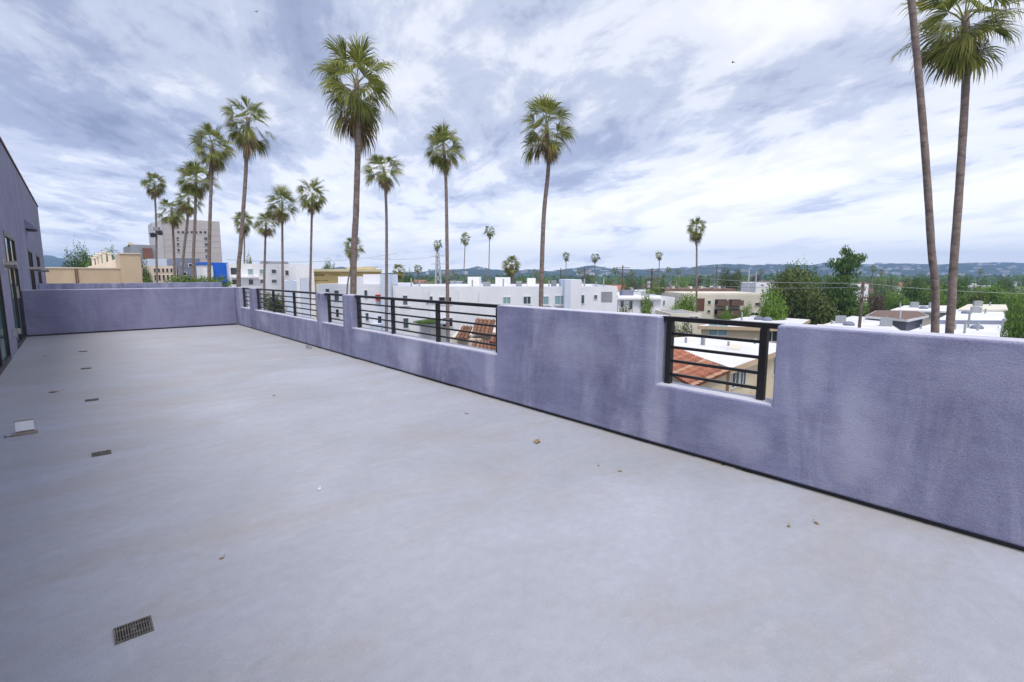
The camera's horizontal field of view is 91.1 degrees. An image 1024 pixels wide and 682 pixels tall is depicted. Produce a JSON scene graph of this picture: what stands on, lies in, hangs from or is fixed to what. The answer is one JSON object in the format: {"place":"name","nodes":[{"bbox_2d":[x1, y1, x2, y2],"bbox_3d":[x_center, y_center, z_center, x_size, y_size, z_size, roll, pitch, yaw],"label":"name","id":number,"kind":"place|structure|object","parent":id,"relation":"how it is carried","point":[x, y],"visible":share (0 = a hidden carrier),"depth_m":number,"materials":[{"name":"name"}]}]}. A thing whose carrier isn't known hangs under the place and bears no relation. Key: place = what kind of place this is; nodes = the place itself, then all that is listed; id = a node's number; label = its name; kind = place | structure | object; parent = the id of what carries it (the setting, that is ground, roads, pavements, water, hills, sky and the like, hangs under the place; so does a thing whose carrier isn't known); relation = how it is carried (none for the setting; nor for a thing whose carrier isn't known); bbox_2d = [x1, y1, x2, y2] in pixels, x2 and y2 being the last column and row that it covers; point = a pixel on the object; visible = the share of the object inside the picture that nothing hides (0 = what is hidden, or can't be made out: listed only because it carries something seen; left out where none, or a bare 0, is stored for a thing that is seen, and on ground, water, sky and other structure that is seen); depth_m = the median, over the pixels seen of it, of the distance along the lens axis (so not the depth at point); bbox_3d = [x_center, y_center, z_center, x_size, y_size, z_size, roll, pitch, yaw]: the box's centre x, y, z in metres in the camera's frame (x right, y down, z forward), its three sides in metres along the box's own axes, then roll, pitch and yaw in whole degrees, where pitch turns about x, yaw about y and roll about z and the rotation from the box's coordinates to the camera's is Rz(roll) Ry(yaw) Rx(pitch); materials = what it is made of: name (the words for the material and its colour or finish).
{"place":"outdoors","nodes":[
{"label":"outdoors","id":0,"kind":"place"},
{"bbox_2d":[45,253,142,282],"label":"commercial building","id":1,"kind":"structure","parent":0,"point":[128,269],"depth_m":58.23,"materials":[{"name":"beige paint"}]},
{"bbox_2d":[88,251,115,267],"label":"old building","id":2,"kind":"structure","parent":0,"point":[96,259],"depth_m":65.12,"materials":[{"name":"beige stone"}]},
{"bbox_2d":[141,266,177,282],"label":"arcade building","id":3,"kind":"structure","parent":0,"point":[165,273],"depth_m":71.33,"materials":[{"name":"beige paint"}]},
{"bbox_2d":[148,219,221,262],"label":"office tower","id":4,"kind":"structure","parent":0,"point":[165,251],"depth_m":147.04,"materials":[{"name":"concrete"}]},
{"bbox_2d":[195,262,227,286],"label":"shop building","id":5,"kind":"structure","parent":0,"point":[217,269],"depth_m":59.15,"materials":[{"name":"blue paint"}]},
{"bbox_2d":[452,318,500,400],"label":"tile house","id":6,"kind":"structure","parent":0,"point":[478,337],"depth_m":30.46,"materials":[{"name":"brown tile"}]},
{"bbox_2d":[0,0,1023,272],"label":"sky","id":7,"kind":"structure","parent":0,"point":[806,144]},
{"bbox_2d":[43,255,1023,279],"bbox_3d":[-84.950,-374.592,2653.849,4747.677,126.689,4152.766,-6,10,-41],"label":"hills","id":8,"kind":"structure","parent":0,"point":[51,261],"depth_m":1841.95,"materials":[{"name":"green plant"}]},
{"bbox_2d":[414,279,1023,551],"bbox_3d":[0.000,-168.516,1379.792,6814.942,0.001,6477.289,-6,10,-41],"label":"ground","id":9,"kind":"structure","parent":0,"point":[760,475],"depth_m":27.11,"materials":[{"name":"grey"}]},
{"bbox_2d":[62,240,91,266],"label":"tree","id":10,"kind":"object","parent":9,"relation":"on","point":[82,259],"visible":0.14,"depth_m":78.45,"materials":[{"name":"green plant"}]},
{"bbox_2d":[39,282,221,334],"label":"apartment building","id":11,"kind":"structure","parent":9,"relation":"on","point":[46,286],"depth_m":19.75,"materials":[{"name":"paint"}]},
{"bbox_2d":[141,255,152,282],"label":"tree","id":12,"kind":"object","parent":9,"relation":"on","point":[146,273],"visible":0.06,"depth_m":61.46,"materials":[{"name":"green plant"}]},
{"bbox_2d":[138,171,167,282],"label":"palm tree","id":13,"kind":"object","parent":9,"relation":"on","point":[154,191],"visible":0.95,"depth_m":46.65,"materials":[{"name":"green plant"}]},
{"bbox_2d":[142,259,166,265],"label":"warehouse","id":14,"kind":"structure","parent":9,"relation":"on","point":[161,262],"depth_m":93.15,"materials":[{"name":"paint"}]},
{"bbox_2d":[167,258,199,281],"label":"dark building","id":15,"kind":"structure","parent":9,"relation":"on","point":[187,265],"depth_m":73.12,"materials":[{"name":"stone"}]},
{"bbox_2d":[174,157,221,281],"bbox_3d":[-25.508,-4.680,41.819,3.667,20.551,3.018,-6,10,-41],"label":"palm tree","id":16,"kind":"object","parent":9,"relation":"on","point":[195,169],"visible":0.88,"depth_m":40.59,"materials":[{"name":"green plant"}]},
{"bbox_2d":[162,274,233,286],"bbox_3d":[-21.084,0.995,34.403,4.598,11.195,1.382,0,7,0],"label":"hedge","id":17,"kind":"object","parent":9,"relation":"on","point":[184,279],"visible":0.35,"depth_m":33.62,"materials":[{"name":"green plant"}]},
{"bbox_2d":[186,121,237,281],"bbox_3d":[-19.483,-3.772,33.807,3.012,20.816,2.942,-2,8,-17],"label":"palm tree","id":18,"kind":"object","parent":9,"relation":"on","point":[214,158],"visible":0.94,"depth_m":32.59,"materials":[{"name":"green plant"}]},
{"bbox_2d":[232,209,256,263],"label":"palm tree","id":19,"kind":"object","parent":9,"relation":"on","point":[246,227],"visible":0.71,"depth_m":60.49,"materials":[{"name":"green plant"}]},
{"bbox_2d":[219,94,277,325],"bbox_3d":[-14.517,-3.044,28.714,3.220,20.690,3.323,-6,10,-41],"label":"palm tree","id":20,"kind":"object","parent":9,"relation":"on","point":[244,142],"visible":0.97,"depth_m":27.62,"materials":[{"name":"green plant"}]},
{"bbox_2d":[226,261,295,338],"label":"apartment block","id":21,"kind":"structure","parent":9,"relation":"on","point":[251,275],"depth_m":61.56,"materials":[{"name":"white paint"}]},
{"bbox_2d":[252,210,279,332],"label":"palm tree","id":22,"kind":"object","parent":9,"relation":"on","point":[266,232],"visible":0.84,"depth_m":58.81,"materials":[{"name":"green plant"}]},
{"bbox_2d":[261,291,286,313],"bbox_3d":[-16.066,-2.176,33.986,1.659,2.600,1.689,-5,9,-32],"label":"bush","id":23,"kind":"object","parent":9,"relation":"on","point":[276,302],"visible":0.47,"depth_m":33.70,"materials":[{"name":"green plant"}]},
{"bbox_2d":[263,184,300,311],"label":"palm tree","id":24,"kind":"object","parent":9,"relation":"on","point":[279,214],"visible":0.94,"depth_m":48.71,"materials":[{"name":"green plant"}]},
{"bbox_2d":[285,277,310,345],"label":"stucco house","id":25,"kind":"structure","parent":9,"relation":"on","point":[291,285],"depth_m":43.81,"materials":[{"name":"white paint"}]},
{"bbox_2d":[296,265,317,347],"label":"apartment block","id":26,"kind":"structure","parent":9,"relation":"on","point":[302,270],"depth_m":74.54,"materials":[{"name":"white paint"}]},
{"bbox_2d":[294,177,329,317],"bbox_3d":[-19.345,-5.831,49.676,3.350,20.799,3.461,1,8,9],"label":"palm tree","id":27,"kind":"object","parent":9,"relation":"on","point":[306,204],"visible":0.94,"depth_m":48.52,"materials":[{"name":"green plant"}]},
{"bbox_2d":[314,267,381,318],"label":"civic building","id":28,"kind":"structure","parent":9,"relation":"on","point":[326,276],"depth_m":76.62,"materials":[{"name":"paint"}]},
{"bbox_2d":[343,236,364,293],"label":"palm tree","id":29,"kind":"object","parent":9,"relation":"on","point":[347,248],"visible":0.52,"depth_m":47.10,"materials":[{"name":"green plant"}]},
{"bbox_2d":[316,274,412,369],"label":"apartment complex","id":30,"kind":"structure","parent":9,"relation":"on","point":[370,284],"depth_m":54.45,"materials":[{"name":"white paint"}]},
{"bbox_2d":[361,154,404,367],"bbox_3d":[-10.445,-4.710,41.571,3.524,20.661,3.591,3,8,22],"label":"palm tree","id":31,"kind":"object","parent":9,"relation":"on","point":[385,181],"visible":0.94,"depth_m":40.77,"materials":[{"name":"green plant"}]},
{"bbox_2d":[392,264,406,282],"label":"palm tree","id":32,"kind":"object","parent":9,"relation":"on","point":[401,274],"visible":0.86,"depth_m":89.03,"materials":[{"name":"green plant"}]},
{"bbox_2d":[435,252,441,283],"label":"lattice mast","id":33,"kind":"object","parent":9,"relation":"on","point":[437,262],"visible":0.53,"depth_m":126.38,"materials":[{"name":"grey metal"}]},
{"bbox_2d":[423,119,467,385],"bbox_3d":[-4.967,-4.979,37.736,3.223,22.181,3.223,-6,10,-41],"label":"palm tree","id":34,"kind":"object","parent":9,"relation":"on","point":[440,135],"visible":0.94,"depth_m":36.57,"materials":[{"name":"green plant"}]},
{"bbox_2d":[460,231,470,283],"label":"palm tree","id":35,"kind":"object","parent":9,"relation":"on","point":[464,242],"visible":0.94,"depth_m":108.20,"materials":[{"name":"green plant"}]},
{"bbox_2d":[483,226,494,281],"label":"palm tree","id":36,"kind":"object","parent":9,"relation":"on","point":[489,234],"visible":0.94,"depth_m":108.11,"materials":[{"name":"green plant"}]},
{"bbox_2d":[393,277,617,374],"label":"apartment complex","id":37,"kind":"structure","parent":9,"relation":"on","point":[571,293],"depth_m":54.87,"materials":[{"name":"white paint"}]},
{"bbox_2d":[501,255,521,283],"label":"palm tree","id":38,"kind":"object","parent":9,"relation":"on","point":[510,270],"visible":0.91,"depth_m":78.86,"materials":[{"name":"green plant"}]},
{"bbox_2d":[517,91,576,412],"bbox_3d":[1.911,-3.120,27.875,3.117,21.046,3.560,-6,10,-41],"label":"palm tree","id":39,"kind":"object","parent":9,"relation":"on","point":[549,148],"visible":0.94,"depth_m":26.81,"materials":[{"name":"green plant"}]},
{"bbox_2d":[617,290,662,313],"bbox_3d":[15.682,-2.482,69.007,5.596,9.154,14.500,0,7,0],"label":"bungalow","id":40,"kind":"object","parent":9,"relation":"on","point":[634,299],"visible":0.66,"depth_m":61.92,"materials":[{"name":"white paint"}]},
{"bbox_2d":[639,287,654,313],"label":"tree","id":41,"kind":"object","parent":9,"relation":"on","point":[645,309],"visible":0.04,"depth_m":45.95,"materials":[{"name":"green plant"}]},
{"bbox_2d":[646,269,658,293],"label":"power pole","id":42,"kind":"object","parent":9,"relation":"on","point":[649,285],"visible":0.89,"depth_m":84.17,"materials":[{"name":"brown wood"}]},
{"bbox_2d":[661,296,674,308],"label":"bungalow","id":43,"kind":"object","parent":9,"relation":"on","point":[667,302],"visible":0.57,"depth_m":65.90,"materials":[{"name":"white paint"}]},
{"bbox_2d":[655,309,701,336],"bbox_3d":[19.467,-0.194,60.446,3.491,6.828,8.070,0,7,0],"label":"carport","id":44,"kind":"object","parent":9,"relation":"on","point":[679,312],"visible":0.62,"depth_m":56.29,"materials":[{"name":"beige paint"}]},
{"bbox_2d":[669,290,697,311],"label":"tree","id":45,"kind":"object","parent":9,"relation":"on","point":[685,305],"visible":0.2,"depth_m":63.88,"materials":[{"name":"green plant"}]},
{"bbox_2d":[674,322,693,336],"bbox_3d":[15.306,1.498,46.604,3.232,7.560,3.291,2,8,12],"label":"bush","id":46,"kind":"object","parent":9,"relation":"on","point":[686,329],"visible":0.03,"depth_m":45.78,"materials":[{"name":"green plant"}]},
{"bbox_2d":[649,349,730,463],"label":"tile house","id":47,"kind":"structure","parent":9,"relation":"on","point":[700,371],"depth_m":26.09,"materials":[{"name":"tile"}]},
{"bbox_2d":[686,216,706,311],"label":"palm tree","id":48,"kind":"object","parent":9,"relation":"on","point":[696,237],"visible":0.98,"depth_m":64.70,"materials":[{"name":"green plant"}]},
{"bbox_2d":[649,286,762,324],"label":"apartment block","id":49,"kind":"structure","parent":9,"relation":"on","point":[712,302],"depth_m":72.00,"materials":[{"name":"beige paint"}]},
{"bbox_2d":[399,271,1023,286],"bbox_3d":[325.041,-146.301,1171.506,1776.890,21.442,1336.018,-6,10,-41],"label":"trees","id":50,"kind":"object","parent":9,"relation":"on","point":[991,278],"visible":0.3,"depth_m":586.46,"materials":[{"name":"green plant"}]},
{"bbox_2d":[718,306,733,319],"bbox_3d":[24.797,-0.030,58.438,2.982,8.155,3.100,-3,8,-24],"label":"bush","id":51,"kind":"object","parent":9,"relation":"on","point":[728,316],"visible":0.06,"depth_m":58.45,"materials":[{"name":"green plant"}]},
{"bbox_2d":[718,265,742,291],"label":"tree","id":52,"kind":"object","parent":9,"relation":"on","point":[726,282],"visible":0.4,"depth_m":108.38,"materials":[{"name":"green plant"}]},
{"bbox_2d":[736,301,753,317],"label":"tree","id":53,"kind":"object","parent":9,"relation":"on","point":[746,313],"visible":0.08,"depth_m":59.56,"materials":[{"name":"green plant"}]},
{"bbox_2d":[730,282,775,312],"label":"building","id":54,"kind":"structure","parent":9,"relation":"on","point":[762,285],"depth_m":120.41,"materials":[{"name":"white paint"}]},
{"bbox_2d":[697,312,809,342],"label":"stucco house","id":55,"kind":"structure","parent":9,"relation":"on","point":[732,331],"depth_m":48.39,"materials":[{"name":"concrete"}]},
{"bbox_2d":[708,324,727,335],"bbox_3d":[19.912,-1.236,48.518,1.800,1.500,0.100,2,8,14],"label":"window","id":56,"kind":"structure","parent":55,"relation":"in","point":[711,332],"depth_m":48.55,"materials":[{"name":"teal glass"}]},
{"bbox_2d":[755,283,788,320],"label":"tree","id":57,"kind":"object","parent":9,"relation":"on","point":[773,307],"visible":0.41,"depth_m":54.86,"materials":[{"name":"green plant"}]},
{"bbox_2d":[766,257,822,295],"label":"tree","id":58,"kind":"object","parent":9,"relation":"on","point":[810,277],"visible":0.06,"depth_m":74.19,"materials":[{"name":"green plant"}]},
{"bbox_2d":[769,261,838,324],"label":"tree","id":59,"kind":"object","parent":9,"relation":"on","point":[802,304],"visible":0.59,"depth_m":59.93,"materials":[{"name":"green plant"}]},
{"bbox_2d":[809,271,853,318],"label":"tree","id":60,"kind":"object","parent":9,"relation":"on","point":[827,279],"depth_m":69.48,"materials":[{"name":"green plant"}]},
{"bbox_2d":[823,245,867,321],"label":"tree","id":61,"kind":"object","parent":9,"relation":"on","point":[847,263],"visible":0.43,"depth_m":64.73,"materials":[{"name":"green plant"}]},
{"bbox_2d":[817,315,899,329],"bbox_3d":[34.216,1.150,49.606,6.846,6.960,26.675,6,10,39],"label":"bungalow","id":62,"kind":"object","parent":9,"relation":"on","point":[852,321],"visible":0.17,"depth_m":49.48,"materials":[{"name":"beige paint"}]},
{"bbox_2d":[858,281,868,327],"bbox_3d":[25.721,0.899,37.390,0.730,10.612,0.342,0,7,0],"label":"power pole","id":63,"kind":"object","parent":9,"relation":"on","point":[861,297],"visible":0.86,"depth_m":36.85,"materials":[{"name":"brown wood"}]},
{"bbox_2d":[656,272,861,283],"bbox_3d":[24.606,-7.804,59.995,0.054,1.316,47.057,0,7,-3],"label":"cable","id":64,"kind":"object","parent":63,"relation":"attached to","point":[772,282],"visible":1,"depth_m":47.62,"materials":[{"name":"rubber"}]},
{"bbox_2d":[864,288,889,313],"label":"tree","id":65,"kind":"object","parent":9,"relation":"on","point":[871,304],"visible":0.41,"depth_m":81.92,"materials":[{"name":"green plant"}]},
{"bbox_2d":[865,311,928,330],"bbox_3d":[44.869,0.151,58.617,5.351,6.615,17.563,6,10,40],"label":"bungalow","id":66,"kind":"object","parent":9,"relation":"on","point":[909,320],"visible":0.14,"depth_m":54.83,"materials":[{"name":"stone"}]},
{"bbox_2d":[883,291,911,310],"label":"tree","id":67,"kind":"object","parent":9,"relation":"on","point":[895,302],"visible":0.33,"depth_m":90.82,"materials":[{"name":"green plant"}]},
{"bbox_2d":[882,285,912,304],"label":"tree","id":68,"kind":"object","parent":9,"relation":"on","point":[892,292],"visible":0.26,"depth_m":100.29,"materials":[{"name":"green plant"}]},
{"bbox_2d":[900,268,930,304],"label":"tree","id":69,"kind":"object","parent":9,"relation":"on","point":[915,284],"visible":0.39,"depth_m":98.66,"materials":[{"name":"green plant"}]},
{"bbox_2d":[907,0,939,524],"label":"palm tree","id":70,"kind":"object","parent":9,"relation":"on","point":[928,204],"visible":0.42,"depth_m":13.08,"materials":[{"name":"brown plant"}]},
{"bbox_2d":[916,282,947,304],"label":"tree","id":71,"kind":"object","parent":9,"relation":"on","point":[926,295],"visible":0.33,"depth_m":93.78,"materials":[{"name":"green plant"}]},
{"bbox_2d":[887,0,1023,526],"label":"palm tree","id":72,"kind":"object","parent":9,"relation":"on","point":[960,54],"visible":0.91,"depth_m":13.74,"materials":[{"name":"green plant"}]},
{"bbox_2d":[940,270,972,301],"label":"tree","id":73,"kind":"object","parent":9,"relation":"on","point":[965,285],"visible":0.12,"depth_m":96.43,"materials":[{"name":"green plant"}]},
{"bbox_2d":[910,311,1006,336],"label":"warehouse","id":74,"kind":"structure","parent":9,"relation":"on","point":[978,329],"depth_m":46.37,"materials":[{"name":"beige paint"}]},
{"bbox_2d":[956,282,1009,308],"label":"tree","id":75,"kind":"object","parent":9,"relation":"on","point":[997,298],"visible":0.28,"depth_m":85.52,"materials":[{"name":"green plant"}]},
{"bbox_2d":[959,301,1007,313],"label":"bungalow","id":76,"kind":"object","parent":9,"relation":"on","point":[995,307],"visible":0.12,"depth_m":70.95,"materials":[{"name":"beige paint"}]},
{"bbox_2d":[986,275,1014,293],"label":"tree","id":77,"kind":"object","parent":9,"relation":"on","point":[1009,287],"visible":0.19,"depth_m":118.39,"materials":[{"name":"green plant"}]},
{"bbox_2d":[1000,278,1023,338],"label":"tree","id":78,"kind":"object","parent":9,"relation":"on","point":[1012,327],"visible":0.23,"depth_m":37.71,"materials":[{"name":"green plant"}]},
{"bbox_3d":[-5.085,6.063,2.654,12.780,9.340,23.480,-6,10,-41],"label":"apartment building","id":79,"kind":"object","parent":9,"relation":"on","visible":0},
{"bbox_2d":[0,137,46,374],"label":"penthouse","id":80,"kind":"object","parent":79,"relation":"on","point":[20,244],"visible":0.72,"depth_m":11.41,"materials":[{"name":"paint"}]},
{"bbox_2d":[0,272,11,374],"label":"glass door","id":81,"kind":"structure","parent":80,"relation":"in","point":[5,351],"depth_m":8.30,"materials":[{"name":"black"}]},
{"bbox_2d":[2,259,17,269],"bbox_3d":[-8.981,-1.366,8.982,0.180,0.200,0.136,-6,10,-41],"label":"wall light","id":82,"kind":"object","parent":80,"relation":"attached to","point":[9,264],"visible":1,"depth_m":8.95,"materials":[{"name":"metal"}]},
{"bbox_2d":[3,230,26,348],"bbox_3d":[-10.458,-1.090,10.556,0.115,2.274,2.500,-6,10,-41],"label":"glass door","id":83,"kind":"structure","parent":80,"relation":"in","point":[9,241],"depth_m":10.57,"materials":[{"name":"black glass"}]},
{"bbox_2d":[24,219,37,231],"bbox_3d":[-14.778,-3.548,15.442,0.260,0.320,0.900,-6,10,-41],"label":"vent hood","id":84,"kind":"object","parent":80,"relation":"attached to","point":[29,227],"visible":1,"depth_m":15.11,"materials":[{"name":"paint"}]},
{"bbox_2d":[27,248,36,289],"bbox_3d":[-15.197,-1.796,15.903,0.083,2.194,2.300,-6,10,-41],"label":"window","id":85,"kind":"structure","parent":80,"relation":"in","point":[30,257],"depth_m":15.89,"materials":[{"name":"black glass"}]},
{"bbox_2d":[0,325,1023,681],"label":"terrace floor","id":86,"kind":"structure","parent":79,"relation":"on","point":[430,531],"depth_m":2.65,"materials":[{"name":"grey concrete"}]},
{"bbox_2d":[4,419,37,437],"bbox_3d":[-4.452,0.784,4.547,0.122,0.124,0.222,7,10,44],"label":"floor fixture","id":87,"kind":"object","parent":86,"relation":"on","point":[24,427],"visible":1,"depth_m":4.55,"materials":[{"name":"beige metal"}]},
{"bbox_2d":[21,287,236,336],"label":"parapet wall","id":88,"kind":"structure","parent":86,"relation":"on","point":[62,311],"depth_m":12.93,"materials":[{"name":"purple paint"}]},
{"bbox_2d":[113,615,153,644],"bbox_3d":[-1.534,1.169,2.035,0.125,0.006,0.115,-6,10,-41],"label":"floor drain","id":89,"kind":"object","parent":86,"relation":"on","point":[133,629],"visible":1,"depth_m":2.03,"materials":[{"name":"grey metal"}]},
{"bbox_2d":[235,287,1023,550],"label":"parapet wall","id":90,"kind":"structure","parent":86,"relation":"on","point":[926,427],"depth_m":3.33,"materials":[{"name":"purple paint"}]},
{"bbox_2d":[256,288,320,316],"bbox_3d":[-5.234,-0.889,11.579,0.055,0.564,4.520,-6,10,-41],"label":"railing","id":91,"kind":"object","parent":90,"relation":"on","point":[294,302],"visible":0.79,"depth_m":11.42,"materials":[{"name":"black metal"}]},
{"bbox_2d":[324,293,343,322],"bbox_3d":[-3.256,-0.597,9.336,0.055,0.564,1.050,-6,10,-41],"label":"railing","id":92,"kind":"object","parent":90,"relation":"on","point":[329,300],"visible":0.6,"depth_m":9.54,"materials":[{"name":"black metal"}]},
{"bbox_2d":[354,295,499,352],"bbox_3d":[-1.393,-0.322,7.224,0.055,0.564,3.970,-6,10,-41],"label":"railing","id":93,"kind":"object","parent":90,"relation":"on","point":[438,327],"visible":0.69,"depth_m":6.83,"materials":[{"name":"black metal"}]},
{"bbox_2d":[662,316,782,400],"bbox_3d":[1.576,0.116,3.857,0.055,0.564,0.950,-6,10,-41],"label":"railing","id":94,"kind":"object","parent":90,"relation":"on","point":[761,357],"visible":0.93,"depth_m":3.80,"materials":[{"name":"black metal"}]},
{"bbox_2d":[674,337,775,467],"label":"stucco house","id":95,"kind":"structure","parent":0,"point":[729,360],"depth_m":32.05,"materials":[{"name":"beige paint"}]},
{"bbox_2d":[731,372,739,389],"bbox_3d":[12.267,1.979,27.610,0.100,1.200,1.200,7,10,42],"label":"window","id":96,"kind":"structure","parent":95,"relation":"in","point":[735,377],"depth_m":27.56,"materials":[{"name":"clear glass"}]},
{"bbox_2d":[890,302,946,325],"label":"warehouse","id":97,"kind":"structure","parent":0,"point":[916,306],"depth_m":64.67,"materials":[{"name":"beige paint"}]},
{"bbox_2d":[940,306,1005,323],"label":"warehouse","id":98,"kind":"structure","parent":0,"point":[978,314],"depth_m":57.31,"materials":[{"name":"stone"}]},
{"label":"road","id":99,"kind":"structure","parent":0,"visible":0},
{"bbox_2d":[123,242,154,265],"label":"office building","id":100,"kind":"structure","parent":99,"relation":"on","point":[147,251],"depth_m":98.51,"materials":[{"name":"grey concrete"}]},
{"bbox_2d":[157,198,185,276],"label":"palm tree","id":101,"kind":"object","parent":99,"relation":"on","point":[173,221],"visible":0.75,"depth_m":50.73,"materials":[{"name":"green plant"}]},
{"bbox_2d":[173,182,205,280],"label":"palm tree","id":102,"kind":"object","parent":99,"relation":"on","point":[187,209],"visible":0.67,"depth_m":48.77,"materials":[{"name":"green plant"}]},
{"bbox_2d":[311,28,400,358],"bbox_3d":[-6.125,-2.057,20.928,3.242,20.738,3.961,4,9,31],"label":"palm tree","id":103,"kind":"object","parent":99,"relation":"on","point":[361,120],"visible":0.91,"depth_m":19.78,"materials":[{"name":"green plant"}]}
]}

